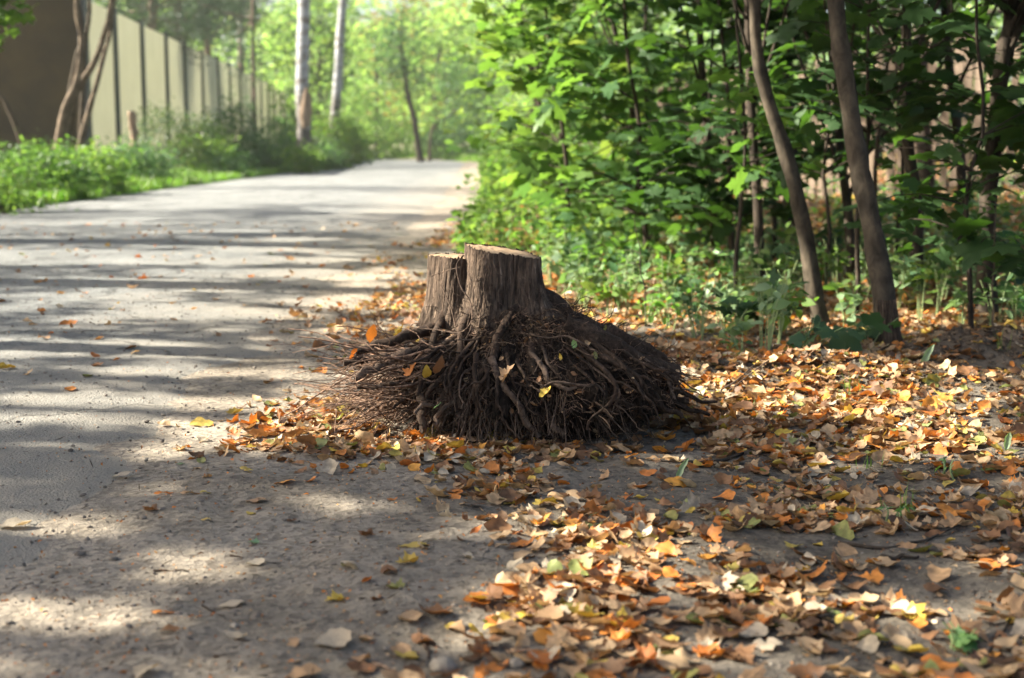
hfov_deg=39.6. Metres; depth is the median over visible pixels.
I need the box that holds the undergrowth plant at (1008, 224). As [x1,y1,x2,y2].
[996,220,1016,230]
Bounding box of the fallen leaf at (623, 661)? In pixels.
[621,658,642,663]
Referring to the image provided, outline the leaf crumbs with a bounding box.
[0,282,1023,677]
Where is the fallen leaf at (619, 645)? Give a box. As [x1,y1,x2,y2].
[599,637,629,650]
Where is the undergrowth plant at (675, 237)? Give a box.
[663,230,700,268]
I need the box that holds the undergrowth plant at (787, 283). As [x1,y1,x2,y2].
[764,268,795,292]
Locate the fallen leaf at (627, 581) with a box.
[621,577,647,589]
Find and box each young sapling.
[606,217,647,326]
[949,196,1023,323]
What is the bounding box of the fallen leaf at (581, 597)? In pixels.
[577,590,603,607]
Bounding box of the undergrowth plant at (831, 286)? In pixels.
[823,272,869,312]
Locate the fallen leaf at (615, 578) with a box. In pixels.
[612,576,639,580]
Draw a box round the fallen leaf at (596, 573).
[584,566,613,581]
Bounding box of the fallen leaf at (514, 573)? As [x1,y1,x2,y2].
[510,571,536,581]
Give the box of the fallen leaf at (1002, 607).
[993,602,1010,609]
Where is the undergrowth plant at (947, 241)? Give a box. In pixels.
[937,239,956,267]
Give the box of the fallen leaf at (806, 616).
[786,609,819,619]
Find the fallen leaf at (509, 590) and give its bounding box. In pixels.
[501,585,520,596]
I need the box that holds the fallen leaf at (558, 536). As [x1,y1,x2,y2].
[554,531,579,541]
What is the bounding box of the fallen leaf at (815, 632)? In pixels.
[807,620,832,636]
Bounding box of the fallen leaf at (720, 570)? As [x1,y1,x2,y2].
[711,562,738,574]
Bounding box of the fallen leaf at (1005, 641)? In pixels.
[994,634,1020,646]
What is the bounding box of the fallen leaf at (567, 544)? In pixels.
[553,541,570,549]
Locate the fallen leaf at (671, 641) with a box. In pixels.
[660,635,677,642]
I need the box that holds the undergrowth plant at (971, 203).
[969,198,978,214]
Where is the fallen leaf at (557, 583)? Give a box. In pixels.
[545,580,574,590]
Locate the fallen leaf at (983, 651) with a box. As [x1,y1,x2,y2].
[970,649,988,659]
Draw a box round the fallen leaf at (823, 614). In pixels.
[818,607,832,616]
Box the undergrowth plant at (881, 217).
[878,202,887,222]
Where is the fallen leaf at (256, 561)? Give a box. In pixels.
[245,558,264,564]
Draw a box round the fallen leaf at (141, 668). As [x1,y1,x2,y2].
[133,663,160,677]
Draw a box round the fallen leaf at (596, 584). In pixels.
[582,582,603,588]
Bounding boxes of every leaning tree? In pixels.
[363,2,444,161]
[424,50,498,160]
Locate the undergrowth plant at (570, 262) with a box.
[561,252,598,289]
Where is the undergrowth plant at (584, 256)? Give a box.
[578,240,609,292]
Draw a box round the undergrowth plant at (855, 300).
[833,287,871,327]
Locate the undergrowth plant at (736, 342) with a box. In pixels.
[718,332,757,352]
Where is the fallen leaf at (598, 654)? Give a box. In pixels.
[585,643,615,658]
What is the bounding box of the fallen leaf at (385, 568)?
[381,564,396,572]
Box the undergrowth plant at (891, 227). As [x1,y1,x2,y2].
[883,218,900,240]
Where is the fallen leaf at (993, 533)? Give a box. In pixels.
[977,528,1000,538]
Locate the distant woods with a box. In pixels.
[125,0,1023,143]
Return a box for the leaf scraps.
[398,315,679,437]
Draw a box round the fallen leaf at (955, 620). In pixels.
[942,613,981,637]
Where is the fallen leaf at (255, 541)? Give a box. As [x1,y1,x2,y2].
[247,537,259,542]
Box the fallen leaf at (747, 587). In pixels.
[729,585,765,592]
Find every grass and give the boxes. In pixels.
[1,161,314,210]
[367,145,611,161]
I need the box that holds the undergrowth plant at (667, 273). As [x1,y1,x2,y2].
[652,266,695,287]
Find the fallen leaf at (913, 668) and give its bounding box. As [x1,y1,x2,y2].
[888,660,919,677]
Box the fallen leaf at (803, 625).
[799,621,806,628]
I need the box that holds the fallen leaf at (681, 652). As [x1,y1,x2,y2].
[671,647,705,663]
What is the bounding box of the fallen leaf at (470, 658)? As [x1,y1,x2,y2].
[461,655,480,661]
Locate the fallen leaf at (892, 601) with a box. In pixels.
[878,586,902,607]
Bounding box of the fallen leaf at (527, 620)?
[509,610,531,625]
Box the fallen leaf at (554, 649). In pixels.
[530,645,560,659]
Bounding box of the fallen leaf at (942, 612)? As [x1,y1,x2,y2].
[926,608,947,617]
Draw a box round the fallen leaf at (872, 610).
[858,606,886,612]
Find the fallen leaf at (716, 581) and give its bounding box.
[710,570,738,590]
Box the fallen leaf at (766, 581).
[753,575,772,592]
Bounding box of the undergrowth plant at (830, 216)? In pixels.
[819,213,838,223]
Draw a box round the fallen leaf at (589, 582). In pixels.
[573,581,594,589]
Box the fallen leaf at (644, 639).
[633,634,670,648]
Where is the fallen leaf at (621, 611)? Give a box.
[607,605,632,625]
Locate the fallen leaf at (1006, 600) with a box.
[1001,591,1017,604]
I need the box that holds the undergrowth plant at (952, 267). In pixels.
[932,254,957,313]
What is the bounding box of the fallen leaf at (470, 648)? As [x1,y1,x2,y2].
[466,643,489,651]
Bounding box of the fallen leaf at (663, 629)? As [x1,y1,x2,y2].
[652,623,674,632]
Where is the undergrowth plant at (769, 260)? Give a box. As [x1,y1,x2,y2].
[751,242,776,261]
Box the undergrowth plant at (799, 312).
[764,291,818,327]
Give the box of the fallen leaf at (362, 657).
[351,653,370,661]
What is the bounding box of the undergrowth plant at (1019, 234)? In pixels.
[1005,223,1021,244]
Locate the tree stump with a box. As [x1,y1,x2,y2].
[270,242,717,447]
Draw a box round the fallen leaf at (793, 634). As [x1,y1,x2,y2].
[777,627,807,635]
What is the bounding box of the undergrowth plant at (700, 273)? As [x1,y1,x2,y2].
[687,265,711,300]
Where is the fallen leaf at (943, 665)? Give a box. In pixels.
[919,660,959,670]
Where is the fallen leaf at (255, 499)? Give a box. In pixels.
[245,497,265,501]
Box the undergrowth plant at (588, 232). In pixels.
[563,225,606,264]
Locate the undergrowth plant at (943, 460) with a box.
[934,457,956,479]
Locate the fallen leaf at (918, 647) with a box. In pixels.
[893,644,935,651]
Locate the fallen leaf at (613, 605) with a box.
[607,598,634,608]
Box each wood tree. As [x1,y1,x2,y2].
[772,4,801,236]
[912,0,935,186]
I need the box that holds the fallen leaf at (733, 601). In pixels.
[729,595,759,611]
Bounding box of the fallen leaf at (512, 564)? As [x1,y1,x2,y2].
[504,557,524,572]
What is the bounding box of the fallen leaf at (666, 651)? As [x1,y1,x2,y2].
[652,644,684,654]
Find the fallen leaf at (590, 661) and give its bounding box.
[585,659,607,664]
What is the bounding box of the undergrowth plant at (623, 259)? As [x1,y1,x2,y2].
[613,247,630,275]
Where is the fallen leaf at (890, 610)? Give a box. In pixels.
[886,606,904,618]
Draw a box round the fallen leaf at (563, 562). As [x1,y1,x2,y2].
[558,558,579,565]
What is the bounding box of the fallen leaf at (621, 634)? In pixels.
[606,627,630,640]
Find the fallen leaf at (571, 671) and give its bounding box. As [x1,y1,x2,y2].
[555,663,589,677]
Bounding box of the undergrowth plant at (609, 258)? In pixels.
[593,247,628,273]
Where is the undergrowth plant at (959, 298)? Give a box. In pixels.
[943,280,979,323]
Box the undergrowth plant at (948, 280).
[928,252,961,300]
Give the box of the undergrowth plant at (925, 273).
[905,255,933,319]
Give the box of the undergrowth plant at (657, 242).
[649,235,661,256]
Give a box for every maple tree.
[749,0,832,326]
[827,0,902,343]
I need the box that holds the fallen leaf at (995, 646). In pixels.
[987,642,1011,651]
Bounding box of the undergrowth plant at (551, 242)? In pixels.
[537,233,561,251]
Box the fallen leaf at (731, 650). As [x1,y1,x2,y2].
[721,647,755,661]
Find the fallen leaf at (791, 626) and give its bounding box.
[776,617,808,636]
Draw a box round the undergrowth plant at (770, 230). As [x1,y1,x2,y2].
[739,226,774,278]
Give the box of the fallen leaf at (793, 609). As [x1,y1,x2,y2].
[787,606,819,614]
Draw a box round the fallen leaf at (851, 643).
[848,640,859,645]
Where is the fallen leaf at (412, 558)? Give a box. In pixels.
[395,550,417,562]
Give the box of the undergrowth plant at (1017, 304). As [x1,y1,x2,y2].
[988,286,1023,321]
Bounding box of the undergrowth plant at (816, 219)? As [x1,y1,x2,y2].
[808,203,822,230]
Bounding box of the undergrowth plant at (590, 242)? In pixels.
[573,236,599,256]
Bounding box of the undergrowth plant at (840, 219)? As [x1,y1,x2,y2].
[831,205,854,245]
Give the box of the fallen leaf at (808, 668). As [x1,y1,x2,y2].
[777,662,825,677]
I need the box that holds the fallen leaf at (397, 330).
[393,324,402,335]
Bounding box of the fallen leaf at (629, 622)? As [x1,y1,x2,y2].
[612,613,644,628]
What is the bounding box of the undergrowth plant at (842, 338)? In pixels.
[786,314,866,351]
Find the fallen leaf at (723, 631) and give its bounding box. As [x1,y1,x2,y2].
[708,618,749,636]
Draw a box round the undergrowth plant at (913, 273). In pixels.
[893,254,930,305]
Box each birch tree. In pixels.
[295,0,312,171]
[327,0,346,168]
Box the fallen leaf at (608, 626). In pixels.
[600,617,622,634]
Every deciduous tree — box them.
[91,0,213,52]
[93,0,242,68]
[117,0,257,48]
[139,0,284,56]
[160,0,334,160]
[198,0,286,71]
[232,0,411,144]
[233,0,396,135]
[263,1,357,134]
[315,0,449,158]
[352,0,481,149]
[368,0,526,134]
[384,0,500,153]
[414,0,531,131]
[437,0,634,157]
[458,0,675,144]
[488,0,639,114]
[517,0,744,153]
[525,0,690,141]
[589,7,858,119]
[665,0,1023,168]
[794,1,1023,156]
[827,0,1023,154]
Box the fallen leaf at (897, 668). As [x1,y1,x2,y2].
[889,664,926,675]
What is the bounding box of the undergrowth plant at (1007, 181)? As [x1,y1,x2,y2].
[998,173,1012,198]
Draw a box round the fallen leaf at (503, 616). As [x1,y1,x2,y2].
[491,612,511,622]
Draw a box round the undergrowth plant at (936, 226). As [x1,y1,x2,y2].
[929,205,946,233]
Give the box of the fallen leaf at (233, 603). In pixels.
[218,599,244,606]
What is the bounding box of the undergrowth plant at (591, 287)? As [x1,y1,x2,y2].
[574,269,628,317]
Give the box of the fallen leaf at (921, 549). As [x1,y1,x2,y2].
[907,544,932,551]
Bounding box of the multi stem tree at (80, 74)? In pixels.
[0,0,115,166]
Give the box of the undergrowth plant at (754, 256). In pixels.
[726,235,771,284]
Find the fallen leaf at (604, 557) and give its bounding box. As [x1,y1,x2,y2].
[592,553,617,563]
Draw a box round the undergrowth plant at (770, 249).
[743,229,771,251]
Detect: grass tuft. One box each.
[843,370,859,394]
[855,451,884,468]
[879,480,918,508]
[993,329,1012,349]
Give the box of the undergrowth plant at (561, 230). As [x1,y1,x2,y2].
[552,225,567,240]
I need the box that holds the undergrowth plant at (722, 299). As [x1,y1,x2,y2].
[719,292,747,304]
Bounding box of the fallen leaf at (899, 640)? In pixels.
[890,633,911,649]
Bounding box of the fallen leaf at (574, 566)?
[567,558,592,574]
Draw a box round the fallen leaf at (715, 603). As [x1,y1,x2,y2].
[693,600,722,609]
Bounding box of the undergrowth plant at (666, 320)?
[643,288,683,329]
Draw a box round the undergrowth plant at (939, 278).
[928,266,961,288]
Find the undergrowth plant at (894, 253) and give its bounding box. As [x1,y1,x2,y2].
[885,234,902,272]
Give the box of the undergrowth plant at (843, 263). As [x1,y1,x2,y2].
[822,230,848,282]
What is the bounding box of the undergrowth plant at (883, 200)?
[877,195,893,217]
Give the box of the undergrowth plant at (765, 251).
[740,234,774,294]
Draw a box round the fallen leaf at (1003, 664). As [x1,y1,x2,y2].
[993,661,1023,666]
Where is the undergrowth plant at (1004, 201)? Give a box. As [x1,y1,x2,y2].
[997,195,1014,211]
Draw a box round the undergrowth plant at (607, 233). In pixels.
[587,228,612,267]
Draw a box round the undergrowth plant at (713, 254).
[700,244,720,264]
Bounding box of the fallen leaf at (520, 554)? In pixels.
[513,549,536,558]
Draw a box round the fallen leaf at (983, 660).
[957,656,986,666]
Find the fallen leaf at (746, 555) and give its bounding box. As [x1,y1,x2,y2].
[725,553,753,557]
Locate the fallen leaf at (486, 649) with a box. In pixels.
[477,645,488,652]
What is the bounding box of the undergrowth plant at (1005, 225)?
[997,217,1022,243]
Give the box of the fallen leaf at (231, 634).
[224,630,246,637]
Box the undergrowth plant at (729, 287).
[708,272,744,304]
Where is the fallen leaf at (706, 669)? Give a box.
[675,664,712,674]
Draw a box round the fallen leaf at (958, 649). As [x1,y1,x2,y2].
[941,642,973,653]
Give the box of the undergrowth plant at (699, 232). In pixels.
[689,226,709,251]
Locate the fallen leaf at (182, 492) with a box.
[180,491,200,493]
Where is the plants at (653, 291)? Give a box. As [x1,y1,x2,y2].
[493,148,1023,303]
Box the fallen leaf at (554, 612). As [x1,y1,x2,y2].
[535,605,562,622]
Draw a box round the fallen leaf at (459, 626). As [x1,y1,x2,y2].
[448,619,465,632]
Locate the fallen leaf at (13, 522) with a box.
[0,517,40,526]
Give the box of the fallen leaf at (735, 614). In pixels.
[719,606,747,623]
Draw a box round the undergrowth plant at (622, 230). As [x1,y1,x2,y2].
[609,214,634,237]
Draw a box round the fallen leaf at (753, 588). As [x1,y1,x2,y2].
[728,586,757,590]
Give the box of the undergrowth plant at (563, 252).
[541,243,571,271]
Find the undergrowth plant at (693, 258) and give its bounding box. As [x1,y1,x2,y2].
[668,242,702,274]
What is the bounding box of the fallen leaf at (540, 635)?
[532,621,558,644]
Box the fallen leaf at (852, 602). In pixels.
[835,599,862,604]
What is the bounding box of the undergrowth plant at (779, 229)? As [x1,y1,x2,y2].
[764,217,788,255]
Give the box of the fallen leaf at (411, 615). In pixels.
[397,609,423,620]
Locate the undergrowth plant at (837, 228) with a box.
[834,222,844,250]
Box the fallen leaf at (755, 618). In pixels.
[740,606,777,625]
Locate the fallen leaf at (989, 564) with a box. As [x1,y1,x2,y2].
[967,561,999,568]
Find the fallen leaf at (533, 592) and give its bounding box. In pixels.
[529,589,546,601]
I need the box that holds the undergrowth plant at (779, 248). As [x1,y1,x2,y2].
[770,237,822,287]
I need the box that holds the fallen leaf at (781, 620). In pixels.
[766,608,806,626]
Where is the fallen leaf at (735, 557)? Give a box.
[718,551,742,563]
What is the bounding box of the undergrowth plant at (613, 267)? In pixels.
[609,262,650,309]
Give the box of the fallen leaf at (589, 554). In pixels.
[577,552,592,557]
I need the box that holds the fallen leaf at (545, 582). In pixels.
[540,577,556,583]
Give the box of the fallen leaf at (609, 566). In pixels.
[597,564,620,574]
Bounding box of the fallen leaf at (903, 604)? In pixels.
[891,599,918,615]
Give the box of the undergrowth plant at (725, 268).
[707,261,740,287]
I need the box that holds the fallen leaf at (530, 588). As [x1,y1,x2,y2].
[527,583,558,595]
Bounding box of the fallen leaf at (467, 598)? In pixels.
[463,591,491,603]
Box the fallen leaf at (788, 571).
[767,565,795,577]
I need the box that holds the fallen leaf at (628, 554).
[619,545,640,563]
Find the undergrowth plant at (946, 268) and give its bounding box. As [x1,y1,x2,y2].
[924,255,960,283]
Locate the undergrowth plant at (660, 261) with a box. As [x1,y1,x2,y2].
[645,246,686,308]
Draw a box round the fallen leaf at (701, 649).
[692,642,719,653]
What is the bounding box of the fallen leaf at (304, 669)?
[284,663,330,677]
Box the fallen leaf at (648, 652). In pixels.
[626,641,657,666]
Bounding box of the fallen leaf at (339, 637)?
[314,627,355,646]
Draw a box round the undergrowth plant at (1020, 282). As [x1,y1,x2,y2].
[998,271,1023,302]
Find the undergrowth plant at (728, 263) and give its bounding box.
[725,255,754,285]
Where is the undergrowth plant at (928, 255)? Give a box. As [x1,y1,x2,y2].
[924,245,956,264]
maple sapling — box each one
[0,0,39,51]
[440,0,665,240]
[443,0,626,197]
[498,0,900,259]
[499,0,682,222]
[499,0,776,267]
[533,0,806,242]
[623,0,948,258]
[640,0,846,228]
[683,0,843,289]
[690,0,972,285]
[750,0,1023,314]
[776,0,1022,264]
[815,0,1023,194]
[831,0,1023,328]
[889,0,1023,116]
[948,0,1023,186]
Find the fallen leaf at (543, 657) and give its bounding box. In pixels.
[525,650,561,663]
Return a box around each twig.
[701,355,765,398]
[728,351,784,391]
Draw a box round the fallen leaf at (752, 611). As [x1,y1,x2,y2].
[741,600,757,613]
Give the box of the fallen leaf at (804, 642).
[796,636,822,653]
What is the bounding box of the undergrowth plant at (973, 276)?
[960,265,976,291]
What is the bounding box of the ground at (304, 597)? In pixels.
[0,143,1023,677]
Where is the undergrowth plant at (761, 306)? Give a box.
[744,265,784,348]
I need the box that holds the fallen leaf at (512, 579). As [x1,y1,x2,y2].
[510,573,538,584]
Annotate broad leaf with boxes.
[676,458,688,476]
[920,344,933,362]
[1004,432,1011,449]
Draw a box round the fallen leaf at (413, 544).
[397,542,427,546]
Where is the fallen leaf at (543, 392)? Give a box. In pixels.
[539,386,550,396]
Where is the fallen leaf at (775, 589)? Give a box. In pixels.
[763,580,786,592]
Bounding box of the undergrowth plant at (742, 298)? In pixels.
[704,288,744,318]
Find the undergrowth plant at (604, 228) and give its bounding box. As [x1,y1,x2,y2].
[590,225,606,257]
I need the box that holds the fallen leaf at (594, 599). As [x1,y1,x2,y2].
[588,594,615,609]
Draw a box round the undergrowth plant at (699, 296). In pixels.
[667,279,723,334]
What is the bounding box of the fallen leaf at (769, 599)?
[763,591,791,602]
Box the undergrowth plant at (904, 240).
[899,239,905,264]
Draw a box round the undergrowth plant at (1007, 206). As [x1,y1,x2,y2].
[999,200,1010,219]
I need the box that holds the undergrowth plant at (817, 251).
[794,247,824,279]
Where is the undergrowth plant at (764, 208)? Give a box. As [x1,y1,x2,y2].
[762,203,771,233]
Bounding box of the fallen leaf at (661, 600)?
[644,596,673,604]
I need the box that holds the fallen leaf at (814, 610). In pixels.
[807,609,830,615]
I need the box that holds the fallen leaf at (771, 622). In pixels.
[750,616,774,624]
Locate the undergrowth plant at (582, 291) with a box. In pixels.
[566,270,591,310]
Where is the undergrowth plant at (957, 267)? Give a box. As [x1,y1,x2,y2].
[947,254,976,282]
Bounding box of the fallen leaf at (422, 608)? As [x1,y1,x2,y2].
[415,600,452,613]
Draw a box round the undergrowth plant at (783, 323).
[756,280,808,343]
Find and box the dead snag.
[128,111,139,156]
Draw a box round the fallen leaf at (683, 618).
[676,616,693,623]
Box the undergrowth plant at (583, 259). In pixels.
[577,247,597,281]
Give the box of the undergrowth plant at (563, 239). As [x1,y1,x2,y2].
[558,229,571,264]
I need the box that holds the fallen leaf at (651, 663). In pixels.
[635,647,662,666]
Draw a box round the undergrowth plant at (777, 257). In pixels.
[764,244,784,274]
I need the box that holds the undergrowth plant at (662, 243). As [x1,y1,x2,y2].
[632,227,668,270]
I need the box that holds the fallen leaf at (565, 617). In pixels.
[556,611,580,621]
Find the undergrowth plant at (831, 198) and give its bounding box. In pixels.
[823,189,840,219]
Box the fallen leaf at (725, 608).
[709,605,729,613]
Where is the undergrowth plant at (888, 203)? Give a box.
[877,189,899,218]
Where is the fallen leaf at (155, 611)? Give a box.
[152,610,173,612]
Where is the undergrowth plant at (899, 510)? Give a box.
[875,502,915,520]
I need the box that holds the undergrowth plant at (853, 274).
[842,270,870,299]
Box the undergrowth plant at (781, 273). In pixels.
[767,262,795,279]
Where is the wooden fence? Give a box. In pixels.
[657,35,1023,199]
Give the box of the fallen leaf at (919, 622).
[907,616,927,630]
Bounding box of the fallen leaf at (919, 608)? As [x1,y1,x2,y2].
[899,600,926,618]
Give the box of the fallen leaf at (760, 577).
[738,571,767,582]
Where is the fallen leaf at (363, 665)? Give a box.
[347,660,380,672]
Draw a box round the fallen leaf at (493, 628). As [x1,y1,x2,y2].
[487,617,515,633]
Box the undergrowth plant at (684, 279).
[663,274,703,305]
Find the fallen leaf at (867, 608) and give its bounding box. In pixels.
[859,601,876,614]
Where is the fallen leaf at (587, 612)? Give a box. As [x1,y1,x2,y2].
[568,601,603,616]
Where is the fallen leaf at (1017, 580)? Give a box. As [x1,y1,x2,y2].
[1008,573,1023,588]
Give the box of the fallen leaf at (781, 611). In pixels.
[775,603,790,614]
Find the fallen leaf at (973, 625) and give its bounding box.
[954,619,989,642]
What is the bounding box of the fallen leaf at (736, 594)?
[718,588,744,599]
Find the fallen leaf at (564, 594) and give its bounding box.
[539,587,566,595]
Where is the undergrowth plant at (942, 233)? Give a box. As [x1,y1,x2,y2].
[924,229,950,266]
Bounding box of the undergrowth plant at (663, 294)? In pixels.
[642,286,675,317]
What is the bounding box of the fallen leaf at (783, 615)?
[770,613,797,626]
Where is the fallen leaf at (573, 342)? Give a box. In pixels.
[571,340,576,350]
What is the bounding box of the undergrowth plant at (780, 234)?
[774,221,796,252]
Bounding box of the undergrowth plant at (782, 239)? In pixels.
[771,229,797,253]
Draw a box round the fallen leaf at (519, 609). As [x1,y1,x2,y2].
[498,605,535,619]
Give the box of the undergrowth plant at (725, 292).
[700,271,743,326]
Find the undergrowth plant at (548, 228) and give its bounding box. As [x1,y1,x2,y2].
[532,224,563,251]
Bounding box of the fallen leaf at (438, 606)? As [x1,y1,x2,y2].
[424,602,452,614]
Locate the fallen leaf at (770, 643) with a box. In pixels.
[753,637,782,649]
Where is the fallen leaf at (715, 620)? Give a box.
[710,618,727,624]
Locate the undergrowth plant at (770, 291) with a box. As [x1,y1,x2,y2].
[750,268,801,350]
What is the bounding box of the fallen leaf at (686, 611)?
[661,606,693,613]
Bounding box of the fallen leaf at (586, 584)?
[581,581,598,590]
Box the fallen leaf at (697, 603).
[693,600,714,606]
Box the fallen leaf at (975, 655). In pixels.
[969,650,993,667]
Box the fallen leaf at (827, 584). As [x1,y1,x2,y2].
[818,578,838,593]
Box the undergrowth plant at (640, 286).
[609,272,647,299]
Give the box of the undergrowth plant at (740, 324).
[704,309,754,345]
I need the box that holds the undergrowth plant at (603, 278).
[581,272,611,285]
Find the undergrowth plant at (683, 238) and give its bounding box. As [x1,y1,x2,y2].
[679,229,695,260]
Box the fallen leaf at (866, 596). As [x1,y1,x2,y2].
[848,592,878,601]
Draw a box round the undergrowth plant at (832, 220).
[823,216,837,236]
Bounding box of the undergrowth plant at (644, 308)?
[631,295,668,323]
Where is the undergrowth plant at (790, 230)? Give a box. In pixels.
[771,227,802,289]
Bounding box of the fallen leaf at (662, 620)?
[640,616,672,624]
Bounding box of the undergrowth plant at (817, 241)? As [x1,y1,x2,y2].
[815,236,824,246]
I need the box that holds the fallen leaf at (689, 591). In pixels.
[674,587,709,593]
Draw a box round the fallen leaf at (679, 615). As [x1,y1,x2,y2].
[664,611,698,621]
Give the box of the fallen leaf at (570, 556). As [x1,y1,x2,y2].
[565,553,587,559]
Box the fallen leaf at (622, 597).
[610,593,629,601]
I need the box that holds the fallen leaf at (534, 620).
[531,617,550,629]
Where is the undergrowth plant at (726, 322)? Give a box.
[718,311,757,327]
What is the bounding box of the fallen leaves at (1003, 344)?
[698,323,1023,396]
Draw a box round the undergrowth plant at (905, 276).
[890,253,923,308]
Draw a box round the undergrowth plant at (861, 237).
[844,229,863,269]
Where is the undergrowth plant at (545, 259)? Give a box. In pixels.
[539,250,563,284]
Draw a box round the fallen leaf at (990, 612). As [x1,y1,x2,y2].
[971,602,998,614]
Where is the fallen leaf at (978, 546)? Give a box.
[971,544,991,550]
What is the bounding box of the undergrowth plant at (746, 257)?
[722,234,753,278]
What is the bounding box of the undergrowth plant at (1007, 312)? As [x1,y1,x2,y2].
[973,271,1020,324]
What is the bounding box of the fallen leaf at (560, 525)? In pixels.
[553,517,566,526]
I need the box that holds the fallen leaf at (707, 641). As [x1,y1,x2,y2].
[688,637,720,652]
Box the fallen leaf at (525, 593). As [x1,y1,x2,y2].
[518,587,528,597]
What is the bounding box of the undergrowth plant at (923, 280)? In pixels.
[898,259,933,294]
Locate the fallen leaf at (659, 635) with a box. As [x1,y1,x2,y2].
[641,631,660,636]
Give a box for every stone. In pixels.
[74,550,85,555]
[109,556,117,560]
[429,656,457,673]
[508,657,525,667]
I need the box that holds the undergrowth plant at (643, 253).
[615,244,649,284]
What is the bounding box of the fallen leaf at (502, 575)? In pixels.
[494,571,508,582]
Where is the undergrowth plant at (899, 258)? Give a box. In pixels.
[886,241,904,275]
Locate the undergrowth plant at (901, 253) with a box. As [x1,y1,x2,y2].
[862,251,903,272]
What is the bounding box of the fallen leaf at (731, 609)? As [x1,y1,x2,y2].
[707,603,743,614]
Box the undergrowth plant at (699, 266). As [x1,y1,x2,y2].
[680,244,713,278]
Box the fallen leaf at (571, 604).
[563,603,592,608]
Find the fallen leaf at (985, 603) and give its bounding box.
[975,599,992,605]
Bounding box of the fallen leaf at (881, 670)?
[874,664,903,677]
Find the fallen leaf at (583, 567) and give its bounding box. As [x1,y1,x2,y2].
[577,559,603,569]
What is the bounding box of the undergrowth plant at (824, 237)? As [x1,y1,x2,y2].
[814,228,844,259]
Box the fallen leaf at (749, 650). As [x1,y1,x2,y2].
[723,642,757,664]
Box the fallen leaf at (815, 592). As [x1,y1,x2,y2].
[807,590,830,596]
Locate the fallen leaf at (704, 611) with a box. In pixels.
[693,606,723,616]
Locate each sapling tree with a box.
[484,0,585,228]
[595,3,642,234]
[680,0,720,262]
[732,0,789,285]
[762,6,817,243]
[781,0,984,282]
[865,0,940,291]
[873,0,958,196]
[940,2,996,263]
[974,0,1023,313]
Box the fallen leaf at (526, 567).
[516,562,546,573]
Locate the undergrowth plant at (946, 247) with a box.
[924,238,955,283]
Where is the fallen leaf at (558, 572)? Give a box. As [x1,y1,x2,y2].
[554,570,578,582]
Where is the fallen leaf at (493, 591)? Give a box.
[478,582,513,601]
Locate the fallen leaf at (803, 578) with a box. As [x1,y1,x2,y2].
[789,571,811,587]
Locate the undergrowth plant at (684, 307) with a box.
[667,262,720,340]
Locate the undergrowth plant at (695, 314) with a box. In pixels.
[674,293,704,320]
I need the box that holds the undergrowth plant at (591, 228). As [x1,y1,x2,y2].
[577,221,604,238]
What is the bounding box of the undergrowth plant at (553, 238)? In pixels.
[530,234,560,281]
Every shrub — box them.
[0,128,121,189]
[0,134,133,200]
[0,152,78,214]
[15,137,109,176]
[60,135,167,194]
[61,145,126,184]
[86,132,143,170]
[98,132,186,179]
[113,137,170,174]
[115,97,228,168]
[136,147,199,177]
[166,127,243,169]
[190,113,242,166]
[191,144,264,176]
[200,86,280,165]
[225,126,293,172]
[240,111,296,164]
[268,138,334,173]
[274,102,380,146]
[292,112,391,160]
[293,130,353,169]
[311,107,373,168]
[311,136,351,170]
[338,132,376,164]
[369,115,462,158]
[411,124,490,158]
[456,145,581,206]
[465,112,550,153]
[471,131,565,186]
[473,100,574,167]
[493,108,576,143]
[533,69,716,193]
[605,82,835,189]
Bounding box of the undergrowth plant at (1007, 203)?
[997,198,1023,224]
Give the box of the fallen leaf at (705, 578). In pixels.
[700,574,718,587]
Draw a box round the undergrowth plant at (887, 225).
[881,219,895,236]
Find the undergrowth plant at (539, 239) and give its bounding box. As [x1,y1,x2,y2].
[535,237,554,257]
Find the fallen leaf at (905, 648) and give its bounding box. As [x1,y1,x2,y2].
[893,645,916,651]
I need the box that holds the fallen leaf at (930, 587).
[923,582,950,593]
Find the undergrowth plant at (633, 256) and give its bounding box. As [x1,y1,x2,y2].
[617,248,651,293]
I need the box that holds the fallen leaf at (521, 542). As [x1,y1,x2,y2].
[510,534,535,545]
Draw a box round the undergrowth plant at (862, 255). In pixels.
[860,254,869,288]
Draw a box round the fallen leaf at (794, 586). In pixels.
[789,582,809,594]
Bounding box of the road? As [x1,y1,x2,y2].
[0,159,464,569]
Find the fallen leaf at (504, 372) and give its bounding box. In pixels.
[499,364,513,382]
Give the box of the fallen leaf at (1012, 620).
[1006,617,1023,622]
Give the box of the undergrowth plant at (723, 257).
[717,246,751,264]
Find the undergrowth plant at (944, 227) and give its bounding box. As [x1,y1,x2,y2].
[930,226,953,245]
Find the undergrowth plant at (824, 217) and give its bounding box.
[819,211,836,227]
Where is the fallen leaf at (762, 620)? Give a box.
[754,615,772,623]
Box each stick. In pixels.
[153,569,188,571]
[201,604,224,615]
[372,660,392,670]
[417,630,429,658]
[682,452,743,466]
[839,526,954,548]
[880,553,919,559]
[972,618,1010,673]
[987,365,1020,373]
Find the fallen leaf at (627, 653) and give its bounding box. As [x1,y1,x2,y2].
[612,643,645,656]
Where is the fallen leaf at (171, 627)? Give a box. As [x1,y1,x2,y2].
[160,624,179,631]
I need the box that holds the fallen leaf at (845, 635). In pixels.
[835,632,870,639]
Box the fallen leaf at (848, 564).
[836,555,867,569]
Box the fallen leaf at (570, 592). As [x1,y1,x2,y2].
[552,587,575,602]
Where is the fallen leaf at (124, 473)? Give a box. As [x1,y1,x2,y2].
[113,471,133,476]
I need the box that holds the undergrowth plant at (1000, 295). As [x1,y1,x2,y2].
[973,281,1023,301]

